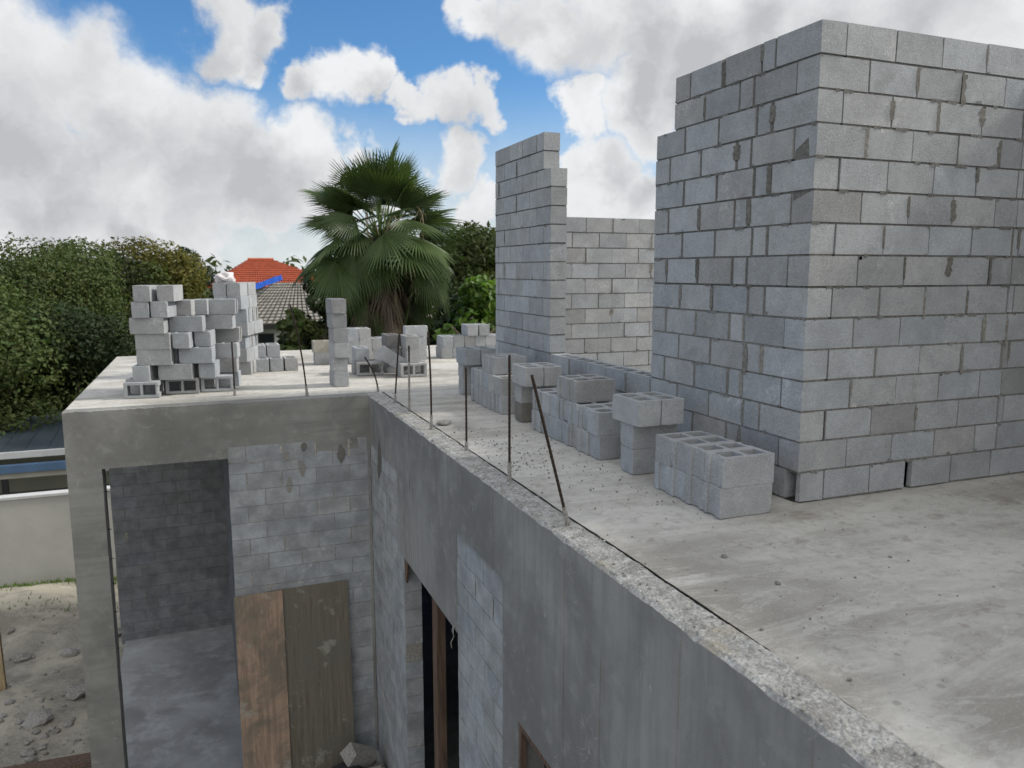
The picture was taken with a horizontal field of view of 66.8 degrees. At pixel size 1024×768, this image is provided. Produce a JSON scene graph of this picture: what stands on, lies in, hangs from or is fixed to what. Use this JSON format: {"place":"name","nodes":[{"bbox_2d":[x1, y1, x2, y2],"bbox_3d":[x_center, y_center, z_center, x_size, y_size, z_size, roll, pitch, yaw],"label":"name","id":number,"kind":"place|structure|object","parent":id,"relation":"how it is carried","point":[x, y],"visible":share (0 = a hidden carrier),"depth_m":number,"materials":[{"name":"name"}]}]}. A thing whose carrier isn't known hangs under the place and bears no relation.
{"place":"outdoors","nodes":[
{"label":"outdoors","id":0,"kind":"place"},
{"bbox_2d":[0,283,455,767],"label":"ground","id":1,"kind":"structure","parent":0,"point":[30,633],"depth_m":12.68,"materials":[{"name":"sand"}]},
{"bbox_2d":[0,632,6,690],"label":"wooden post","id":2,"kind":"object","parent":1,"relation":"on","point":[3,684],"visible":1,"depth_m":11.88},
{"bbox_2d":[21,708,52,729],"bbox_3d":[-6.757,4.755,11.033,0.355,0.153,0.393,5,10,33],"label":"concrete chunk","id":3,"kind":"object","parent":1,"relation":"on","point":[37,718],"visible":1,"depth_m":10.98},
{"bbox_2d":[0,608,88,764],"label":"rubble","id":4,"kind":"object","parent":1,"relation":"on","point":[46,735],"visible":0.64,"depth_m":10.96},
{"bbox_2d":[2,752,91,767],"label":"wooden plank","id":5,"kind":"object","parent":1,"relation":"on","point":[79,760],"visible":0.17,"depth_m":10.06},
{"bbox_2d":[0,275,104,437],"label":"broadleaf tree","id":6,"kind":"object","parent":1,"relation":"on","point":[11,362],"visible":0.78,"depth_m":19.30,"materials":[{"name":"green plant"}]},
{"bbox_2d":[0,405,109,494],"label":"neighbour house","id":7,"kind":"structure","parent":1,"relation":"on","point":[33,461],"depth_m":17.97,"materials":[{"name":"beige paint"}]},
{"bbox_2d":[0,485,116,586],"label":"garden wall","id":8,"kind":"structure","parent":1,"relation":"on","point":[36,543],"depth_m":15.74,"materials":[{"name":"white paint"}]},
{"bbox_2d":[0,575,117,616],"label":"grass","id":9,"kind":"structure","parent":1,"relation":"on","point":[69,579],"depth_m":15.36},
{"bbox_2d":[0,231,135,408],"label":"broadleaf tree","id":10,"kind":"object","parent":1,"relation":"on","point":[52,285],"visible":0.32,"depth_m":23.36,"materials":[{"name":"green plant"}]},
{"bbox_2d":[0,300,135,414],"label":"broadleaf tree","id":11,"kind":"object","parent":1,"relation":"on","point":[92,348],"visible":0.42,"depth_m":20.49,"materials":[{"name":"green plant"}]},
{"bbox_2d":[64,681,84,700],"bbox_3d":[-6.588,4.656,11.776,0.371,0.169,0.399,-7,11,-41],"label":"concrete chunk","id":12,"kind":"object","parent":1,"relation":"on","point":[76,691],"visible":0.8,"depth_m":11.70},
{"bbox_2d":[0,236,157,349],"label":"broadleaf tree","id":13,"kind":"object","parent":1,"relation":"on","point":[117,258],"visible":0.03,"depth_m":27.17,"materials":[{"name":"green plant"}]},
{"bbox_2d":[75,250,170,304],"bbox_3d":[-14.975,-1.446,29.744,5.499,7.278,4.804,-3,9,-21],"label":"broadleaf tree","id":14,"kind":"object","parent":1,"relation":"on","point":[161,270],"visible":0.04,"depth_m":29.86,"materials":[{"name":"green plant"}]},
{"bbox_2d":[94,236,210,298],"bbox_3d":[-15.283,-2.235,32.860,5.498,7.929,6.964,-3,9,-21],"label":"broadleaf tree","id":15,"kind":"object","parent":1,"relation":"on","point":[176,271],"visible":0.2,"depth_m":31.51,"materials":[{"name":"green plant"}]},
{"bbox_2d":[172,246,217,298],"bbox_3d":[-16.210,-2.957,38.513,4.010,7.725,3.407,-3,9,-21],"label":"broadleaf tree","id":16,"kind":"object","parent":1,"relation":"on","point":[187,251],"visible":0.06,"depth_m":38.79,"materials":[{"name":"green plant"}]},
{"bbox_2d":[274,307,308,350],"bbox_3d":[-5.362,0.903,19.272,0.990,5.617,1.117,-3,9,-21],"label":"shrub","id":17,"kind":"object","parent":1,"relation":"on","point":[282,325],"visible":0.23,"depth_m":18.74,"materials":[{"name":"green plant"}]},
{"bbox_2d":[145,254,455,298],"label":"distant trees","id":18,"kind":"object","parent":1,"relation":"on","point":[213,263],"visible":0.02,"depth_m":103.17,"materials":[{"name":"green plant"}]},
{"bbox_2d":[285,317,326,349],"bbox_3d":[-4.850,1.087,18.721,1.099,5.416,0.728,-2,9,-13],"label":"shrub","id":19,"kind":"object","parent":1,"relation":"on","point":[305,326],"visible":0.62,"depth_m":18.28,"materials":[{"name":"green plant"}]},
{"bbox_2d":[276,273,348,349],"bbox_3d":[-5.882,-0.230,23.796,2.697,6.621,2.655,-3,9,-21],"label":"broadleaf tree","id":20,"kind":"object","parent":1,"relation":"on","point":[319,308],"visible":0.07,"depth_m":22.89,"materials":[{"name":"green plant"}]},
{"bbox_2d":[367,761,385,767],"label":"concrete chunk","id":21,"kind":"object","parent":1,"relation":"on","point":[376,764],"visible":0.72,"depth_m":9.79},
{"bbox_2d":[340,742,377,767],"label":"broken block","id":22,"kind":"object","parent":21,"relation":"on","point":[356,754],"depth_m":9.64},
{"bbox_2d":[291,137,470,336],"bbox_3d":[-3.416,-1.378,20.209,4.481,9.865,4.361,2,9,12],"label":"fan palm","id":23,"kind":"object","parent":1,"relation":"on","point":[393,279],"visible":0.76,"depth_m":19.02,"materials":[{"name":"green plant"}]},
{"bbox_2d":[420,292,473,344],"bbox_3d":[-1.674,0.042,24.460,3.571,5.889,2.928,-3,9,-21],"label":"shrub","id":24,"kind":"object","parent":1,"relation":"on","point":[442,317],"visible":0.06,"depth_m":23.49,"materials":[{"name":"green plant"}]},
{"bbox_2d":[411,220,495,324],"bbox_3d":[-1.685,-1.848,28.831,5.423,8.318,4.233,-3,9,-21],"label":"broadleaf tree","id":25,"kind":"object","parent":1,"relation":"on","point":[476,254],"visible":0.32,"depth_m":27.45,"materials":[{"name":"green plant"}]},
{"bbox_2d":[447,274,496,330],"bbox_3d":[-0.677,0.101,22.048,2.449,6.420,2.732,0,8,3],"label":"broadleaf tree","id":26,"kind":"object","parent":1,"relation":"on","point":[477,296],"visible":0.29,"depth_m":21.29,"materials":[{"name":"green plant"}]},
{"bbox_2d":[62,345,1023,767],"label":"concrete house","id":27,"kind":"structure","parent":1,"relation":"on","point":[564,649],"depth_m":5.66,"materials":[{"name":"concrete"}]},
{"bbox_2d":[123,380,161,398],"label":"hollow block","id":28,"kind":"object","parent":27,"relation":"on","point":[141,394],"depth_m":9.42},
{"bbox_2d":[132,364,157,381],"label":"hollow block","id":29,"kind":"object","parent":28,"relation":"on","point":[147,373],"depth_m":9.44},
{"bbox_2d":[136,348,174,365],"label":"hollow block","id":30,"kind":"object","parent":29,"relation":"on","point":[156,357],"depth_m":9.48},
{"bbox_2d":[135,332,172,349],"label":"hollow block","id":31,"kind":"object","parent":30,"relation":"on","point":[152,341],"depth_m":9.45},
{"bbox_2d":[129,317,167,333],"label":"hollow block","id":32,"kind":"object","parent":31,"relation":"on","point":[151,325],"depth_m":9.38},
{"bbox_2d":[131,302,150,317],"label":"hollow block","id":33,"kind":"object","parent":32,"relation":"on","point":[140,309],"depth_m":9.31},
{"bbox_2d":[132,285,157,301],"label":"hollow block","id":34,"kind":"object","parent":33,"relation":"on","point":[144,293],"depth_m":9.28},
{"bbox_2d":[150,301,176,317],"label":"hollow block","id":35,"kind":"object","parent":32,"relation":"on","point":[165,309],"depth_m":9.38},
{"bbox_2d":[156,285,182,301],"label":"hollow block","id":36,"kind":"object","parent":35,"relation":"on","point":[169,292],"depth_m":9.40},
{"bbox_2d":[126,377,163,393],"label":"hollow block","id":37,"kind":"object","parent":27,"relation":"on","point":[134,389],"depth_m":9.72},
{"bbox_2d":[165,376,200,393],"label":"hollow block","id":38,"kind":"object","parent":27,"relation":"on","point":[184,390],"depth_m":9.78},
{"bbox_2d":[158,362,194,379],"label":"hollow block","id":39,"kind":"object","parent":38,"relation":"on","point":[177,371],"depth_m":9.62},
{"bbox_2d":[185,374,215,388],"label":"hollow block","id":40,"kind":"object","parent":27,"relation":"on","point":[209,383],"depth_m":10.20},
{"bbox_2d":[195,363,198,373],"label":"hollow block","id":41,"kind":"object","parent":40,"relation":"on","point":[196,368],"depth_m":10.13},
{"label":"hollow block","id":42,"kind":"object","parent":41,"relation":"on","visible":0},
{"bbox_2d":[194,329,215,346],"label":"hollow block","id":43,"kind":"object","parent":42,"relation":"on","point":[206,338],"depth_m":9.80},
{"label":"hollow block","id":44,"kind":"object","parent":42,"relation":"on","visible":0},
{"bbox_2d":[205,314,235,328],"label":"hollow block","id":45,"kind":"object","parent":44,"relation":"on","point":[220,321],"depth_m":10.19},
{"bbox_2d":[203,299,237,313],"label":"hollow block","id":46,"kind":"object","parent":45,"relation":"on","point":[223,306],"depth_m":10.16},
{"bbox_2d":[201,374,233,391],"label":"hollow block","id":47,"kind":"object","parent":27,"relation":"on","point":[204,388],"depth_m":9.96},
{"bbox_2d":[198,359,219,377],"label":"hollow block","id":48,"kind":"object","parent":47,"relation":"on","point":[209,370],"depth_m":9.78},
{"bbox_2d":[179,346,215,363],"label":"hollow block","id":49,"kind":"object","parent":48,"relation":"on","point":[198,355],"depth_m":9.68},
{"bbox_2d":[172,332,194,348],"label":"hollow block","id":50,"kind":"object","parent":49,"relation":"on","point":[183,340],"depth_m":9.56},
{"bbox_2d":[169,315,205,331],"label":"hollow block","id":51,"kind":"object","parent":50,"relation":"on","point":[194,323],"depth_m":9.70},
{"bbox_2d":[176,299,197,315],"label":"hollow block","id":52,"kind":"object","parent":51,"relation":"on","point":[185,307],"depth_m":9.79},
{"bbox_2d":[219,370,241,385],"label":"hollow block","id":53,"kind":"object","parent":27,"relation":"on","point":[226,382],"depth_m":10.42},
{"bbox_2d":[215,357,238,371],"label":"hollow block","id":54,"kind":"object","parent":53,"relation":"on","point":[225,364],"depth_m":10.34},
{"bbox_2d":[215,342,239,357],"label":"hollow block","id":55,"kind":"object","parent":54,"relation":"on","point":[223,349],"depth_m":10.31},
{"bbox_2d":[215,327,241,341],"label":"hollow block","id":56,"kind":"object","parent":55,"relation":"on","point":[229,335],"depth_m":10.44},
{"bbox_2d":[234,590,290,767],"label":"plywood sheet","id":57,"kind":"object","parent":27,"relation":"on","point":[262,671],"visible":1,"depth_m":9.54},
{"bbox_2d":[282,355,297,370],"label":"hollow block","id":58,"kind":"object","parent":27,"relation":"on","point":[290,363],"depth_m":12.03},
{"bbox_2d":[269,580,354,767],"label":"plywood sheet","id":59,"kind":"object","parent":27,"relation":"on","point":[318,666],"visible":0.82,"depth_m":9.82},
{"bbox_2d":[329,370,348,386],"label":"hollow block","id":60,"kind":"object","parent":27,"relation":"on","point":[338,379],"depth_m":10.37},
{"bbox_2d":[329,356,347,371],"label":"hollow block","id":61,"kind":"object","parent":60,"relation":"on","point":[338,364],"depth_m":10.34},
{"bbox_2d":[328,341,348,357],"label":"hollow block","id":62,"kind":"object","parent":61,"relation":"on","point":[338,350],"depth_m":10.29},
{"bbox_2d":[329,328,348,342],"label":"hollow block","id":63,"kind":"object","parent":62,"relation":"on","point":[340,335],"depth_m":10.27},
{"bbox_2d":[327,313,346,328],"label":"hollow block","id":64,"kind":"object","parent":63,"relation":"on","point":[336,321],"depth_m":10.26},
{"bbox_2d":[326,298,345,313],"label":"hollow block","id":65,"kind":"object","parent":64,"relation":"on","point":[335,305],"depth_m":10.23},
{"bbox_2d":[351,359,379,373],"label":"hollow block","id":66,"kind":"object","parent":27,"relation":"on","point":[375,367],"depth_m":11.70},
{"bbox_2d":[351,346,368,360],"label":"hollow block","id":67,"kind":"object","parent":66,"relation":"on","point":[359,353],"depth_m":11.58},
{"bbox_2d":[356,361,383,375],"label":"hollow block","id":68,"kind":"object","parent":27,"relation":"on","point":[369,371],"depth_m":11.50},
{"bbox_2d":[398,362,426,376],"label":"hollow block","id":69,"kind":"object","parent":27,"relation":"on","point":[423,372],"depth_m":11.33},
{"bbox_2d":[403,360,424,372],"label":"hollow block","id":70,"kind":"object","parent":27,"relation":"on","point":[417,369],"depth_m":11.61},
{"bbox_2d":[376,345,405,367],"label":"hollow block","id":71,"kind":"object","parent":70,"relation":"on","point":[387,355],"depth_m":11.35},
{"bbox_2d":[381,333,399,347],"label":"hollow block","id":72,"kind":"object","parent":71,"relation":"on","point":[389,340],"depth_m":11.55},
{"bbox_2d":[432,598,446,767],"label":"timber prop","id":73,"kind":"object","parent":27,"relation":"on","point":[439,683],"visible":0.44,"depth_m":7.73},
{"bbox_2d":[482,389,489,407],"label":"hollow block","id":74,"kind":"object","parent":27,"relation":"on","point":[484,397],"depth_m":8.81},
{"bbox_2d":[483,372,490,389],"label":"hollow block","id":75,"kind":"object","parent":74,"relation":"on","point":[485,380],"depth_m":8.83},
{"bbox_2d":[488,355,526,374],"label":"hollow block","id":76,"kind":"object","parent":75,"relation":"on","point":[497,365],"depth_m":8.65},
{"bbox_2d":[496,395,514,413],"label":"hollow block","id":77,"kind":"object","parent":27,"relation":"on","point":[501,404],"depth_m":8.38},
{"bbox_2d":[495,375,514,395],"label":"hollow block","id":78,"kind":"object","parent":77,"relation":"on","point":[501,385],"depth_m":8.38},
{"bbox_2d":[507,355,511,481],"bbox_3d":[-0.019,0.269,5.647,0.036,0.962,0.035,0,8,1],"label":"rebar","id":79,"kind":"object","parent":27,"relation":"on","point":[509,474],"visible":0.98,"depth_m":5.64,"materials":[{"name":"metal"}]},
{"bbox_2d":[515,401,532,421],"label":"hollow block","id":80,"kind":"object","parent":27,"relation":"on","point":[523,412],"depth_m":7.94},
{"bbox_2d":[514,383,555,402],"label":"hollow block","id":81,"kind":"object","parent":80,"relation":"on","point":[523,394],"depth_m":7.93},
{"bbox_2d":[512,363,543,386],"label":"hollow block","id":82,"kind":"object","parent":81,"relation":"on","point":[522,373],"depth_m":7.74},
{"bbox_2d":[520,724,550,767],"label":"window frame","id":83,"kind":"structure","parent":27,"relation":"in","point":[523,735],"depth_m":5.33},
{"bbox_2d":[530,374,570,525],"bbox_3d":[0.233,0.419,4.583,0.297,0.977,0.034,-5,10,-33],"label":"rebar","id":84,"kind":"object","parent":27,"relation":"on","point":[566,516],"visible":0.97,"depth_m":4.58,"materials":[{"name":"metal"}]},
{"bbox_2d":[549,416,559,440],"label":"hollow block","id":85,"kind":"object","parent":27,"relation":"on","point":[553,427],"depth_m":7.14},
{"bbox_2d":[550,395,560,418],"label":"hollow block","id":86,"kind":"object","parent":85,"relation":"on","point":[555,406],"depth_m":7.14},
{"bbox_2d":[558,420,568,444],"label":"hollow block","id":87,"kind":"object","parent":27,"relation":"on","point":[563,430],"depth_m":6.98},
{"bbox_2d":[560,398,572,421],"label":"hollow block","id":88,"kind":"object","parent":87,"relation":"on","point":[563,409],"depth_m":7.00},
{"bbox_2d":[557,374,603,399],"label":"hollow block","id":89,"kind":"object","parent":88,"relation":"on","point":[561,386],"depth_m":7.07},
{"bbox_2d":[569,424,579,448],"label":"hollow block","id":90,"kind":"object","parent":27,"relation":"on","point":[573,432],"depth_m":6.82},
{"bbox_2d":[568,401,611,426],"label":"hollow block","id":91,"kind":"object","parent":90,"relation":"on","point":[573,413],"depth_m":6.81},
{"bbox_2d":[566,376,615,402],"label":"hollow block","id":92,"kind":"object","parent":91,"relation":"on","point":[589,389],"depth_m":6.84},
{"bbox_2d":[577,428,589,454],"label":"hollow block","id":93,"kind":"object","parent":27,"relation":"on","point":[583,440],"depth_m":6.62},
{"bbox_2d":[579,403,611,429],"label":"hollow block","id":94,"kind":"object","parent":93,"relation":"on","point":[583,410],"depth_m":6.65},
{"bbox_2d":[551,353,651,393],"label":"block wall","id":95,"kind":"structure","parent":27,"relation":"on","point":[629,380],"depth_m":7.54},
{"bbox_2d":[589,433,621,459],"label":"hollow block","id":96,"kind":"object","parent":27,"relation":"on","point":[604,447],"depth_m":6.37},
{"bbox_2d":[587,408,620,435],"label":"hollow block","id":97,"kind":"object","parent":96,"relation":"on","point":[601,422],"depth_m":6.37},
{"bbox_2d":[227,381,1023,767],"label":"mortar crumbs","id":98,"kind":"object","parent":27,"relation":"on","point":[665,541],"visible":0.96,"depth_m":4.64,"materials":[{"name":"concrete"}]},
{"bbox_2d":[621,445,655,474],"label":"hollow block","id":99,"kind":"object","parent":27,"relation":"on","point":[637,461],"depth_m":5.91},
{"bbox_2d":[620,421,677,448],"bbox_3d":[1.060,0.378,6.011,0.396,0.194,0.195,-3,9,-21],"label":"hollow block","id":100,"kind":"object","parent":99,"relation":"on","point":[633,437],"depth_m":5.91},
{"bbox_2d":[612,393,660,426],"bbox_3d":[0.947,0.194,5.929,0.195,0.194,0.396,-3,9,-22],"label":"hollow block","id":101,"kind":"object","parent":100,"relation":"on","point":[636,410],"depth_m":5.79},
{"bbox_2d":[637,391,683,424],"bbox_3d":[1.132,0.183,6.001,0.195,0.194,0.396,-3,9,-22],"label":"hollow block","id":102,"kind":"object","parent":100,"relation":"on","point":[672,410],"depth_m":5.83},
{"bbox_2d":[654,461,669,493],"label":"hollow block","id":103,"kind":"object","parent":27,"relation":"on","point":[661,476],"depth_m":5.48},
{"bbox_2d":[655,431,717,466],"bbox_3d":[1.235,0.454,5.492,0.396,0.194,0.194,-3,9,-22],"label":"hollow block","id":104,"kind":"object","parent":103,"relation":"on","point":[663,450],"depth_m":5.45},
{"bbox_2d":[669,467,685,500],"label":"hollow block","id":105,"kind":"object","parent":27,"relation":"on","point":[677,481],"depth_m":5.29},
{"bbox_2d":[671,435,734,473],"bbox_3d":[1.309,0.480,5.314,0.396,0.194,0.195,-3,9,-21],"label":"hollow block","id":106,"kind":"object","parent":105,"relation":"on","point":[679,448],"depth_m":5.29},
{"bbox_2d":[685,474,704,509],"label":"hollow block","id":107,"kind":"object","parent":27,"relation":"on","point":[693,490],"depth_m":5.11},
{"bbox_2d":[687,441,753,479],"bbox_3d":[1.380,0.506,5.136,0.396,0.194,0.195,-3,9,-21],"label":"hollow block","id":108,"kind":"object","parent":107,"relation":"on","point":[695,460],"depth_m":5.11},
{"bbox_2d":[702,482,771,518],"bbox_3d":[1.442,0.724,4.981,0.396,0.194,0.195,-3,9,-21],"label":"hollow block","id":109,"kind":"object","parent":27,"relation":"on","point":[719,502],"depth_m":4.90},
{"bbox_2d":[704,447,774,488],"bbox_3d":[1.451,0.532,4.957,0.396,0.194,0.194,-3,9,-21],"label":"hollow block","id":110,"kind":"object","parent":109,"relation":"on","point":[732,468],"depth_m":4.89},
{"bbox_2d":[651,19,1023,501],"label":"block wall","id":111,"kind":"structure","parent":27,"relation":"on","point":[838,300],"depth_m":5.33,"materials":[{"name":"concrete"}]},
{"bbox_2d":[226,282,247,295],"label":"hollow block","id":112,"kind":"object","parent":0,"point":[237,289],"depth_m":11.34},
{"bbox_2d":[207,258,312,292],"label":"orange roof house","id":113,"kind":"structure","parent":0,"point":[256,270],"depth_m":54.25,"materials":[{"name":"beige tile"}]},
{"bbox_2d":[256,283,431,343],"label":"grey roof house","id":114,"kind":"structure","parent":0,"point":[274,300],"depth_m":38.40,"materials":[{"name":"tile"}]},
{"bbox_2d":[400,334,418,349],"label":"hollow block","id":115,"kind":"object","parent":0,"point":[410,340],"depth_m":11.35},
{"bbox_2d":[419,337,426,348],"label":"hollow block","id":116,"kind":"object","parent":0,"point":[422,342],"depth_m":13.44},
{"bbox_2d":[403,325,427,336],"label":"hollow block","id":117,"kind":"object","parent":116,"relation":"on","point":[420,330],"depth_m":13.48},
{"bbox_2d":[458,363,481,378],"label":"hollow block","id":118,"kind":"object","parent":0,"point":[461,370],"depth_m":9.70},
{"bbox_2d":[456,346,479,364],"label":"hollow block","id":119,"kind":"object","parent":118,"relation":"on","point":[468,355],"depth_m":9.50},
{"bbox_2d":[0,0,1023,275],"label":"sky","id":120,"kind":"structure","parent":0,"point":[197,125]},
{"bbox_2d":[531,362,561,385],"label":"hollow block","id":121,"kind":"object","parent":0,"point":[552,372],"depth_m":7.79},
{"bbox_2d":[495,132,655,371],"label":"block wall","id":122,"kind":"structure","parent":0,"point":[581,286],"depth_m":9.95,"materials":[{"name":"concrete"}]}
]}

